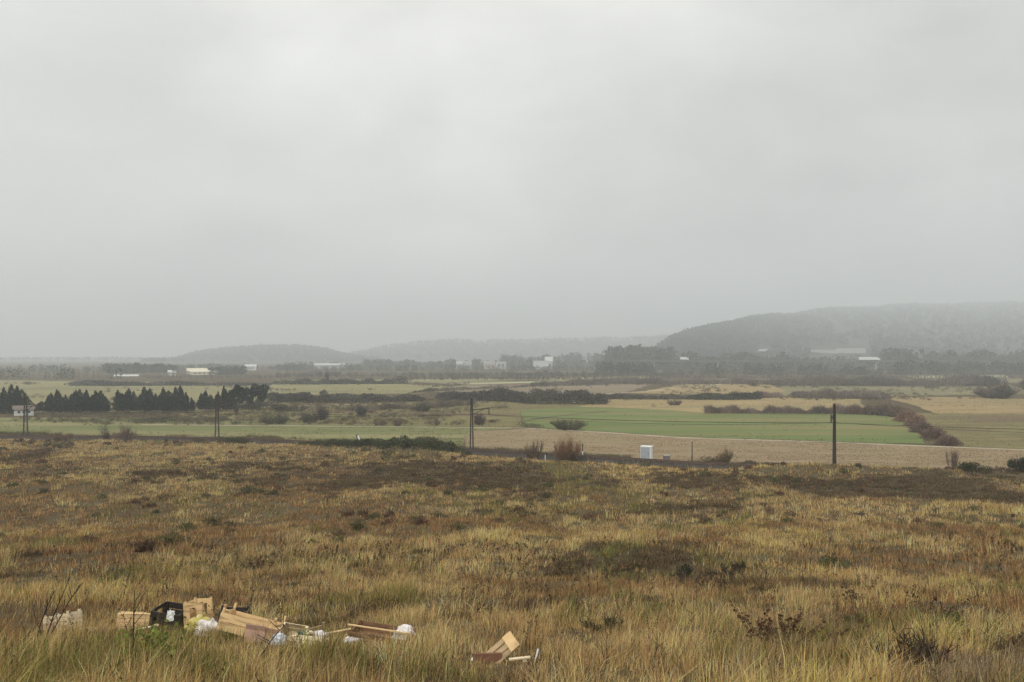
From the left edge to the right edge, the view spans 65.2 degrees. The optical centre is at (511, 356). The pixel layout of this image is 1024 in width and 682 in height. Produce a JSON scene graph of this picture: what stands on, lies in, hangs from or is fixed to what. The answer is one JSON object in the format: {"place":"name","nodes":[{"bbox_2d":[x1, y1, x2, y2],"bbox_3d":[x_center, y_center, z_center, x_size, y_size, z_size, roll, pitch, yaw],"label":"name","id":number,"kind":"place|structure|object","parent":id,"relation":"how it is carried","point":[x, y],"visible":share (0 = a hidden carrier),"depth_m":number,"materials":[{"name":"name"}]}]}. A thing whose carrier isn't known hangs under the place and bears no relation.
{"place":"outdoors","nodes":[
{"label":"outdoors","id":0,"kind":"place"},
{"bbox_2d":[0,380,270,412],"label":"pale meadow","id":1,"kind":"structure","parent":0,"point":[33,389],"depth_m":371.88,"materials":[{"name":"plant"}]},
{"bbox_2d":[0,418,522,446],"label":"meadow","id":2,"kind":"structure","parent":0,"point":[77,427],"depth_m":169.02,"materials":[{"name":"plant"}]},
{"bbox_2d":[130,415,229,422],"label":"hedge","id":3,"kind":"object","parent":2,"relation":"on","point":[176,419],"visible":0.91,"depth_m":187.28,"materials":[{"name":"green plant"}]},
{"bbox_2d":[171,348,363,362],"bbox_3d":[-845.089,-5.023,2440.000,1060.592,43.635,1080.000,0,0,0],"label":"hill","id":4,"kind":"structure","parent":0,"point":[249,361],"depth_m":1964.68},
{"bbox_2d":[140,343,381,362],"bbox_3d":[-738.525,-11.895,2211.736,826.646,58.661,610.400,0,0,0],"label":"hillside forest","id":5,"kind":"object","parent":4,"relation":"on","point":[321,353],"visible":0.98,"depth_m":2066.06,"materials":[{"name":"green plant"}]},
{"bbox_2d":[270,384,462,394],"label":"meadow","id":6,"kind":"structure","parent":0,"point":[340,388],"depth_m":383.13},
{"bbox_2d":[171,401,589,426],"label":"rough meadow","id":7,"kind":"structure","parent":0,"point":[505,421],"depth_m":216.11,"materials":[{"name":"plant"}]},
{"bbox_2d":[169,385,188,410],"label":"cypress tree","id":8,"kind":"object","parent":7,"relation":"on","point":[181,398],"visible":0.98,"depth_m":221.54,"materials":[{"name":"green plant"}]},
{"bbox_2d":[230,384,244,405],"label":"evergreen tree","id":9,"kind":"object","parent":7,"relation":"on","point":[237,391],"visible":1,"depth_m":230.87,"materials":[{"name":"green plant"}]},
{"bbox_2d":[231,401,284,409],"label":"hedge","id":10,"kind":"object","parent":7,"relation":"on","point":[256,405],"visible":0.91,"depth_m":232.49,"materials":[{"name":"green plant"}]},
{"bbox_2d":[248,383,268,402],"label":"evergreen tree","id":11,"kind":"object","parent":7,"relation":"on","point":[260,392],"visible":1,"depth_m":232.85,"materials":[{"name":"green plant"}]},
{"bbox_2d":[345,397,475,410],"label":"hedge","id":12,"kind":"object","parent":7,"relation":"on","point":[457,402],"visible":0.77,"depth_m":237.38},
{"bbox_2d":[0,358,1023,681],"bbox_3d":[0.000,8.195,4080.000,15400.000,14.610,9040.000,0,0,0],"label":"ground","id":13,"kind":"structure","parent":0,"point":[256,378],"depth_m":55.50,"materials":[{"name":"plant"}]},
{"bbox_2d":[3,382,13,412],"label":"cypress tree","id":14,"kind":"object","parent":13,"relation":"on","point":[8,400],"visible":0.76,"depth_m":215.98,"materials":[{"name":"green plant"}]},
{"bbox_2d":[0,367,122,378],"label":"woodland","id":15,"kind":"object","parent":13,"relation":"on","point":[60,374],"visible":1,"depth_m":542.82,"materials":[{"name":"green plant"}]},
{"bbox_2d":[0,364,124,372],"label":"woodland","id":16,"kind":"object","parent":13,"relation":"on","point":[50,369],"visible":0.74,"depth_m":777.31,"materials":[{"name":"green plant"}]},
{"bbox_2d":[43,609,82,628],"bbox_3d":[-6.798,4.007,12.129,0.462,0.260,0.278,-14,-13,14],"label":"wooden crate","id":17,"kind":"object","parent":13,"relation":"on","point":[66,615],"visible":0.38,"depth_m":12.05,"materials":[{"name":"brown wood"}]},
{"bbox_2d":[44,571,83,647],"bbox_3d":[-5.391,3.081,9.592,0.424,1.002,0.204,0,0,0],"label":"tall stalk","id":18,"kind":"object","parent":13,"relation":"on","point":[60,606],"visible":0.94,"depth_m":9.57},
{"bbox_2d":[0,356,141,360],"bbox_3d":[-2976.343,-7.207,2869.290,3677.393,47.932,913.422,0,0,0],"label":"hillside forest","id":19,"kind":"object","parent":13,"relation":"on","point":[11,358],"visible":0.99,"depth_m":2648.10,"materials":[{"name":"green plant"}]},
{"bbox_2d":[72,389,85,411],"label":"cypress tree","id":20,"kind":"object","parent":13,"relation":"on","point":[79,403],"visible":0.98,"depth_m":218.83,"materials":[{"name":"green plant"}]},
{"bbox_2d":[95,391,111,411],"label":"cypress tree","id":21,"kind":"object","parent":13,"relation":"on","point":[105,407],"visible":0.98,"depth_m":219.26,"materials":[{"name":"green plant"}]},
{"bbox_2d":[110,390,124,411],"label":"cypress tree","id":22,"kind":"object","parent":13,"relation":"on","point":[118,401],"visible":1,"depth_m":222.65,"materials":[{"name":"green plant"}]},
{"bbox_2d":[117,611,151,630],"bbox_3d":[-5.652,3.975,12.002,0.462,0.255,0.210,5,-10,-10],"label":"wooden crate","id":23,"kind":"object","parent":13,"relation":"on","point":[148,617],"visible":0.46,"depth_m":11.93,"materials":[{"name":"brown wood"}]},
{"bbox_2d":[99,363,178,372],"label":"woodland","id":24,"kind":"object","parent":13,"relation":"on","point":[138,368],"visible":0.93,"depth_m":740.72,"materials":[{"name":"green plant"}]},
{"bbox_2d":[128,537,155,551],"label":"dead shrub","id":25,"kind":"object","parent":13,"relation":"on","point":[143,547],"visible":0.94,"depth_m":31.18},
{"bbox_2d":[136,387,155,411],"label":"cypress tree","id":26,"kind":"object","parent":13,"relation":"on","point":[145,400],"visible":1,"depth_m":222.65,"materials":[{"name":"green plant"}]},
{"bbox_2d":[104,616,188,673],"bbox_3d":[-3.511,2.931,7.752,0.744,0.661,0.874,0,0,0],"label":"green weed","id":27,"kind":"object","parent":13,"relation":"on","point":[155,630],"visible":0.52,"depth_m":7.79,"materials":[{"name":"green plant"}]},
{"bbox_2d":[64,380,271,385],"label":"hedge","id":28,"kind":"object","parent":13,"relation":"on","point":[122,383],"visible":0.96,"depth_m":418.78,"materials":[{"name":"green plant"}]},
{"bbox_2d":[151,601,193,629],"bbox_3d":[-5.105,3.950,12.081,0.502,0.330,0.380,4,7,14],"label":"plastic crate","id":29,"kind":"object","parent":13,"relation":"on","point":[178,616],"visible":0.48,"depth_m":11.97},
{"bbox_2d":[183,597,212,625],"bbox_3d":[-4.704,3.872,12.018,0.299,0.440,0.323,-4,-5,8],"label":"wooden crate","id":30,"kind":"object","parent":13,"relation":"on","point":[196,604],"visible":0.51,"depth_m":12.05,"materials":[{"name":"brown wood"}]},
{"bbox_2d":[142,374,283,378],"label":"woodland","id":31,"kind":"object","parent":13,"relation":"on","point":[202,376],"visible":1,"depth_m":569.61,"materials":[{"name":"green plant"}]},
{"bbox_2d":[208,365,247,374],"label":"woodland","id":32,"kind":"object","parent":13,"relation":"on","point":[223,369],"visible":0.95,"depth_m":666.25,"materials":[{"name":"green plant"}]},
{"bbox_2d":[176,363,312,369],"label":"woodland","id":33,"kind":"object","parent":13,"relation":"on","point":[238,365],"visible":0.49,"depth_m":909.11,"materials":[{"name":"green plant"}]},
{"bbox_2d":[217,603,286,636],"bbox_3d":[-3.546,3.642,10.938,0.782,0.340,0.395,12,-12,8],"label":"wooden crate","id":34,"kind":"object","parent":13,"relation":"on","point":[239,617],"visible":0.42,"depth_m":10.78,"materials":[{"name":"brown wood"}]},
{"bbox_2d":[244,624,264,641],"bbox_3d":[-3.377,3.654,10.485,0.260,0.262,0.061,6,-20,4],"label":"cardboard flap","id":35,"kind":"object","parent":13,"relation":"on","point":[251,627],"visible":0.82,"depth_m":10.51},
{"bbox_2d":[279,622,309,640],"bbox_3d":[-2.849,3.673,10.431,0.362,0.210,0.314,6,41,10],"label":"wooden crate","id":36,"kind":"object","parent":13,"relation":"on","point":[287,627],"visible":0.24,"depth_m":10.53,"materials":[{"name":"brown wood"}]},
{"bbox_2d":[270,376,410,384],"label":"hedge","id":37,"kind":"object","parent":13,"relation":"on","point":[349,381],"visible":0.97,"depth_m":441.55,"materials":[{"name":"green plant"}]},
{"bbox_2d":[265,392,424,402],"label":"hedge","id":38,"kind":"object","parent":13,"relation":"on","point":[331,397],"visible":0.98,"depth_m":267.13,"materials":[{"name":"green plant"}]},
{"bbox_2d":[349,619,416,644],"bbox_3d":[-1.555,3.369,9.689,0.741,0.160,0.337,6,7,8],"label":"wooden crate","id":39,"kind":"object","parent":13,"relation":"on","point":[356,632],"visible":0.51,"depth_m":9.83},
{"bbox_2d":[296,433,473,456],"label":"bramble hedge","id":40,"kind":"object","parent":13,"relation":"on","point":[428,442],"visible":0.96,"depth_m":121.59,"materials":[{"name":"green plant"}]},
{"bbox_2d":[277,378,515,382],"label":"distant stubble","id":41,"kind":"object","parent":13,"relation":"on","point":[442,380],"visible":0.48,"depth_m":508.95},
{"bbox_2d":[275,372,530,377],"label":"woodland","id":42,"kind":"object","parent":13,"relation":"on","point":[431,375],"visible":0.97,"depth_m":588.51,"materials":[{"name":"green plant"}]},
{"bbox_2d":[362,358,480,367],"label":"woodland","id":43,"kind":"object","parent":13,"relation":"on","point":[389,362],"visible":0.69,"depth_m":1117.15,"materials":[{"name":"green plant"}]},
{"bbox_2d":[0,430,895,466],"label":"verge grass","id":44,"kind":"structure","parent":13,"relation":"on","point":[118,434],"depth_m":148.28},
{"bbox_2d":[0,435,906,469],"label":"track bed","id":45,"kind":"object","parent":13,"relation":"on","point":[593,458],"visible":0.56,"depth_m":119.98,"materials":[{"name":"soil"}]},
{"bbox_2d":[470,398,493,450],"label":"railway mast","id":46,"kind":"object","parent":45,"relation":"on","point":[471,410],"visible":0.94,"depth_m":123.93,"materials":[{"name":"metal"}]},
{"bbox_2d":[0,410,1023,432],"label":"feeder wire","id":47,"kind":"object","parent":46,"relation":"attached to","point":[522,417],"visible":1,"depth_m":117.37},
{"bbox_2d":[49,411,1023,429],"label":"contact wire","id":48,"kind":"object","parent":46,"relation":"hanging from","point":[577,418],"visible":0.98,"depth_m":114.16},
{"bbox_2d":[830,403,835,463],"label":"utility pole","id":49,"kind":"object","parent":45,"relation":"on","point":[833,417],"visible":0.87,"depth_m":100.43,"materials":[{"name":"wood"}]},
{"bbox_2d":[276,363,680,370],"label":"woodland","id":50,"kind":"object","parent":13,"relation":"on","point":[286,367],"visible":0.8,"depth_m":848.66,"materials":[{"name":"green plant"}]},
{"bbox_2d":[287,371,682,375],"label":"woodland","id":51,"kind":"object","parent":13,"relation":"on","point":[338,374],"visible":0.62,"depth_m":627.40,"materials":[{"name":"green plant"}]},
{"bbox_2d":[473,652,501,662],"bbox_3d":[-0.256,3.121,8.307,0.300,0.100,0.045,0,0,-4],"label":"board","id":52,"kind":"object","parent":13,"relation":"on","point":[496,655],"visible":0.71,"depth_m":8.29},
{"bbox_2d":[423,381,566,383],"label":"distant scrub","id":53,"kind":"object","parent":13,"relation":"on","point":[489,382],"visible":0.36,"depth_m":488.98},
{"bbox_2d":[486,631,520,663],"bbox_3d":[-0.135,3.098,8.358,0.200,0.460,0.071,45,-10,41],"label":"pallet piece","id":54,"kind":"object","parent":13,"relation":"on","point":[512,644],"visible":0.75,"depth_m":8.35,"materials":[{"name":"brown wood"}]},
{"bbox_2d":[411,380,606,392],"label":"hedge","id":55,"kind":"object","parent":13,"relation":"on","point":[591,383],"visible":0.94,"depth_m":391.70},
{"bbox_2d":[0,440,1023,681],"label":"heather","id":56,"kind":"object","parent":13,"relation":"on","point":[465,479],"visible":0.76,"depth_m":71.41,"materials":[{"name":"plant"}]},
{"bbox_2d":[0,437,1023,623],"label":"heath scrub","id":57,"kind":"object","parent":13,"relation":"on","point":[339,532],"visible":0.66,"depth_m":67.47,"materials":[{"name":"plant"}]},
{"bbox_2d":[0,533,1023,681],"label":"dead stalks","id":58,"kind":"object","parent":13,"relation":"on","point":[561,568],"visible":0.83,"depth_m":19.07,"materials":[{"name":"plant"}]},
{"bbox_2d":[0,384,1023,447],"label":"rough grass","id":59,"kind":"structure","parent":13,"relation":"on","point":[563,403],"depth_m":189.45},
{"bbox_2d":[4,381,1021,424],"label":"field scrub","id":60,"kind":"object","parent":13,"relation":"on","point":[250,419],"visible":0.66,"depth_m":217.06,"materials":[{"name":"plant"}]},
{"bbox_2d":[433,387,611,404],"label":"hedge","id":61,"kind":"object","parent":13,"relation":"on","point":[503,393],"visible":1,"depth_m":262.05,"materials":[{"name":"green plant"}]},
{"bbox_2d":[520,438,543,459],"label":"bush","id":62,"kind":"object","parent":13,"relation":"on","point":[533,451],"visible":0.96,"depth_m":116.19,"materials":[{"name":"brown plant"}]},
{"bbox_2d":[409,376,661,379],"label":"woodland","id":63,"kind":"object","parent":13,"relation":"on","point":[500,378],"visible":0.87,"depth_m":526.27,"materials":[{"name":"green plant"}]},
{"bbox_2d":[472,358,605,367],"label":"woodland","id":64,"kind":"object","parent":13,"relation":"on","point":[557,362],"visible":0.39,"depth_m":1078.24,"materials":[{"name":"green plant"}]},
{"bbox_2d":[499,352,604,365],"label":"woodland","id":65,"kind":"object","parent":13,"relation":"on","point":[578,357],"visible":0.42,"depth_m":1283.96,"materials":[{"name":"green plant"}]},
{"bbox_2d":[552,430,585,460],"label":"bush","id":66,"kind":"object","parent":13,"relation":"on","point":[564,450],"visible":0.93,"depth_m":112.77,"materials":[{"name":"brown plant"}]},
{"bbox_2d":[550,419,588,430],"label":"bush","id":67,"kind":"object","parent":13,"relation":"on","point":[564,425],"visible":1,"depth_m":168.36,"materials":[{"name":"green plant"}]},
{"bbox_2d":[577,612,624,634],"bbox_3d":[1.353,3.944,11.767,0.727,0.389,0.640,0,0,-19],"label":"dead shrub","id":68,"kind":"object","parent":13,"relation":"on","point":[609,621],"visible":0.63,"depth_m":11.79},
{"bbox_2d":[529,370,682,377],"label":"woodland","id":69,"kind":"object","parent":13,"relation":"on","point":[586,374],"visible":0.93,"depth_m":586.36,"materials":[{"name":"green plant"}]},
{"bbox_2d":[592,360,655,374],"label":"woodland","id":70,"kind":"object","parent":13,"relation":"on","point":[625,367],"visible":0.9,"depth_m":677.84,"materials":[{"name":"green plant"}]},
{"bbox_2d":[601,344,678,369],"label":"woodland","id":71,"kind":"object","parent":13,"relation":"on","point":[628,352],"visible":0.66,"depth_m":899.81,"materials":[{"name":"green plant"}]},
{"bbox_2d":[608,393,690,399],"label":"hedge","id":72,"kind":"object","parent":13,"relation":"on","point":[629,396],"visible":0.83,"depth_m":287.50,"materials":[{"name":"green plant"}]},
{"bbox_2d":[530,376,783,385],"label":"hedge","id":73,"kind":"object","parent":13,"relation":"on","point":[624,380],"visible":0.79,"depth_m":443.83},
{"bbox_2d":[663,351,790,370],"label":"woodland","id":74,"kind":"object","parent":13,"relation":"on","point":[690,355],"visible":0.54,"depth_m":859.29,"materials":[{"name":"green plant"}]},
{"bbox_2d":[704,558,762,578],"bbox_3d":[6.974,6.789,25.386,1.919,0.660,1.526,0,0,0],"label":"dead shrub","id":75,"kind":"object","parent":13,"relation":"on","point":[736,566],"visible":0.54,"depth_m":25.38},
{"bbox_2d":[741,363,783,374],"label":"woodland","id":76,"kind":"object","parent":13,"relation":"on","point":[747,367],"visible":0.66,"depth_m":660.76,"materials":[{"name":"green plant"}]},
{"bbox_2d":[703,402,860,413],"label":"hedge","id":77,"kind":"object","parent":13,"relation":"on","point":[786,409],"visible":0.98,"depth_m":215.09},
{"bbox_2d":[714,599,870,651],"bbox_3d":[3.355,3.384,9.530,1.775,0.675,1.131,0,0,21],"label":"dry plant","id":78,"kind":"object","parent":13,"relation":"on","point":[782,625],"visible":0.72,"depth_m":9.75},
{"bbox_2d":[795,363,828,374],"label":"woodland","id":79,"kind":"object","parent":13,"relation":"on","point":[814,367],"visible":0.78,"depth_m":660.70,"materials":[{"name":"green plant"}]},
{"bbox_2d":[817,552,852,568],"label":"green bush","id":80,"kind":"object","parent":13,"relation":"on","point":[834,559],"visible":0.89,"depth_m":27.31,"materials":[{"name":"green plant"}]},
{"bbox_2d":[662,367,1019,375],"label":"woodland","id":81,"kind":"object","parent":13,"relation":"on","point":[735,371],"visible":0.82,"depth_m":654.85,"materials":[{"name":"green plant"}]},
{"bbox_2d":[790,387,892,398],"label":"hedge","id":82,"kind":"object","parent":13,"relation":"on","point":[854,393],"visible":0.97,"depth_m":291.28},
{"bbox_2d":[663,374,1023,378],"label":"woodland","id":83,"kind":"object","parent":13,"relation":"on","point":[842,376],"visible":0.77,"depth_m":564.94,"materials":[{"name":"green plant"}]},
{"bbox_2d":[765,373,1008,385],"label":"hedge","id":84,"kind":"object","parent":13,"relation":"on","point":[964,380],"visible":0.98,"depth_m":417.65,"materials":[{"name":"plant"}]},
{"bbox_2d":[782,353,1023,370],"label":"woodland","id":85,"kind":"object","parent":13,"relation":"on","point":[837,365],"visible":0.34,"depth_m":872.40,"materials":[{"name":"green plant"}]},
{"bbox_2d":[865,627,956,670],"bbox_3d":[3.977,2.949,7.975,0.913,0.537,0.833,0,0,0],"label":"dead shrub","id":86,"kind":"object","parent":13,"relation":"on","point":[911,641],"visible":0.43,"depth_m":8.04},
{"bbox_2d":[918,426,947,438],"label":"hedgerow bush","id":87,"kind":"object","parent":13,"relation":"on","point":[932,434],"visible":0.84,"depth_m":149.88,"materials":[{"name":"brown plant"}]},
{"bbox_2d":[903,586,971,617],"bbox_3d":[7.231,4.405,14.163,0.985,0.521,1.266,0,0,-31],"label":"dry plant","id":88,"kind":"object","parent":13,"relation":"on","point":[931,603],"visible":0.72,"depth_m":13.92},
{"bbox_2d":[927,606,963,634],"bbox_3d":[5.969,3.780,11.035,0.578,0.596,0.402,0,0,0],"label":"green bush","id":89,"kind":"object","parent":13,"relation":"on","point":[952,619],"visible":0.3,"depth_m":11.04,"materials":[{"name":"green plant"}]},
{"bbox_2d":[933,433,963,445],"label":"hedgerow bush","id":90,"kind":"object","parent":13,"relation":"on","point":[950,440],"visible":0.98,"depth_m":138.48,"materials":[{"name":"brown plant"}]},
{"bbox_2d":[876,347,1023,369],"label":"woodland","id":91,"kind":"object","parent":13,"relation":"on","point":[977,355],"visible":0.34,"depth_m":885.85,"materials":[{"name":"green plant"}]},
{"bbox_2d":[890,359,1023,374],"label":"woodland","id":92,"kind":"object","parent":13,"relation":"on","point":[941,368],"visible":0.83,"depth_m":679.48,"materials":[{"name":"green plant"}]},
{"bbox_2d":[950,461,992,471],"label":"bush","id":93,"kind":"object","parent":13,"relation":"on","point":[967,466],"visible":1,"depth_m":86.00,"materials":[{"name":"green plant"}]},
{"bbox_2d":[958,617,1023,650],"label":"dead shrub","id":94,"kind":"object","parent":13,"relation":"on","point":[1013,639],"visible":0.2,"depth_m":9.30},
{"bbox_2d":[970,385,1019,398],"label":"bush","id":95,"kind":"object","parent":13,"relation":"on","point":[985,393],"visible":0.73,"depth_m":292.46,"materials":[{"name":"green plant"}]},
{"bbox_2d":[1002,456,1023,471],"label":"bush","id":96,"kind":"object","parent":13,"relation":"on","point":[1017,464],"visible":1,"depth_m":84.13,"materials":[{"name":"green plant"}]},
{"bbox_2d":[0,0,1023,357],"label":"sky","id":97,"kind":"structure","parent":0,"point":[178,177],"materials":[{"name":"grey"}]},
{"bbox_2d":[364,338,664,360],"bbox_3d":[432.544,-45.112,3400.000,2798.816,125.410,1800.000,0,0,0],"label":"hill","id":98,"kind":"structure","parent":0,"point":[575,347],"depth_m":2836.07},
{"bbox_2d":[347,334,670,359],"bbox_3d":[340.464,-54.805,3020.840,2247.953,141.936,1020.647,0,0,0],"label":"hillside forest","id":99,"kind":"object","parent":98,"relation":"on","point":[388,354],"visible":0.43,"depth_m":2924.67,"materials":[{"name":"green plant"}]},
{"bbox_2d":[432,383,650,394],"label":"fallow field","id":100,"kind":"structure","parent":0,"point":[610,388],"depth_m":383.18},
{"bbox_2d":[142,424,1023,449],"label":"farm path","id":101,"kind":"structure","parent":0,"point":[620,433],"depth_m":155.92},
{"bbox_2d":[213,424,1019,448],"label":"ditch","id":102,"kind":"object","parent":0,"point":[644,434],"visible":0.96,"depth_m":155.88,"materials":[{"name":"soil"}]},
{"bbox_2d":[633,384,784,394],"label":"strip field","id":103,"kind":"structure","parent":0,"point":[738,388],"depth_m":371.28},
{"bbox_2d":[580,397,864,412],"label":"golden field","id":104,"kind":"structure","parent":0,"point":[695,405],"depth_m":261.59,"materials":[{"name":"plant"}]},
{"bbox_2d":[685,391,762,399],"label":"hedge","id":105,"kind":"object","parent":104,"relation":"on","point":[734,396],"visible":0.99,"depth_m":284.86,"materials":[{"name":"green plant"}]},
{"bbox_2d":[520,407,925,443],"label":"green field","id":106,"kind":"structure","parent":0,"point":[887,431],"depth_m":181.25,"materials":[{"name":"plant"}]},
{"bbox_2d":[464,428,1023,468],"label":"stubble field","id":107,"kind":"structure","parent":0,"point":[620,442],"depth_m":134.09,"materials":[{"name":"plant"}]},
{"bbox_2d":[685,303,1023,367],"bbox_3d":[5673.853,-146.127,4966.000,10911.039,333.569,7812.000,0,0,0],"label":"hill","id":108,"kind":"structure","parent":0,"point":[852,343],"depth_m":1766.32,"materials":[{"name":"plant"}]},
{"bbox_2d":[655,301,1023,364],"bbox_3d":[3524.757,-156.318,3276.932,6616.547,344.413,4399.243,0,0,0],"label":"hillside forest","id":109,"kind":"object","parent":108,"relation":"on","point":[728,335],"visible":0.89,"depth_m":1691.16,"materials":[{"name":"green plant"}]},
{"bbox_2d":[779,384,1023,395],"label":"scrub field","id":110,"kind":"structure","parent":0,"point":[922,390],"depth_m":371.78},
{"bbox_2d":[891,397,1023,413],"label":"russet field","id":111,"kind":"structure","parent":0,"point":[1011,407],"depth_m":256.16,"materials":[{"name":"plant"}]},
{"bbox_2d":[916,413,1023,448],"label":"olive field","id":112,"kind":"structure","parent":0,"point":[1011,434],"depth_m":173.64,"materials":[{"name":"plant"}]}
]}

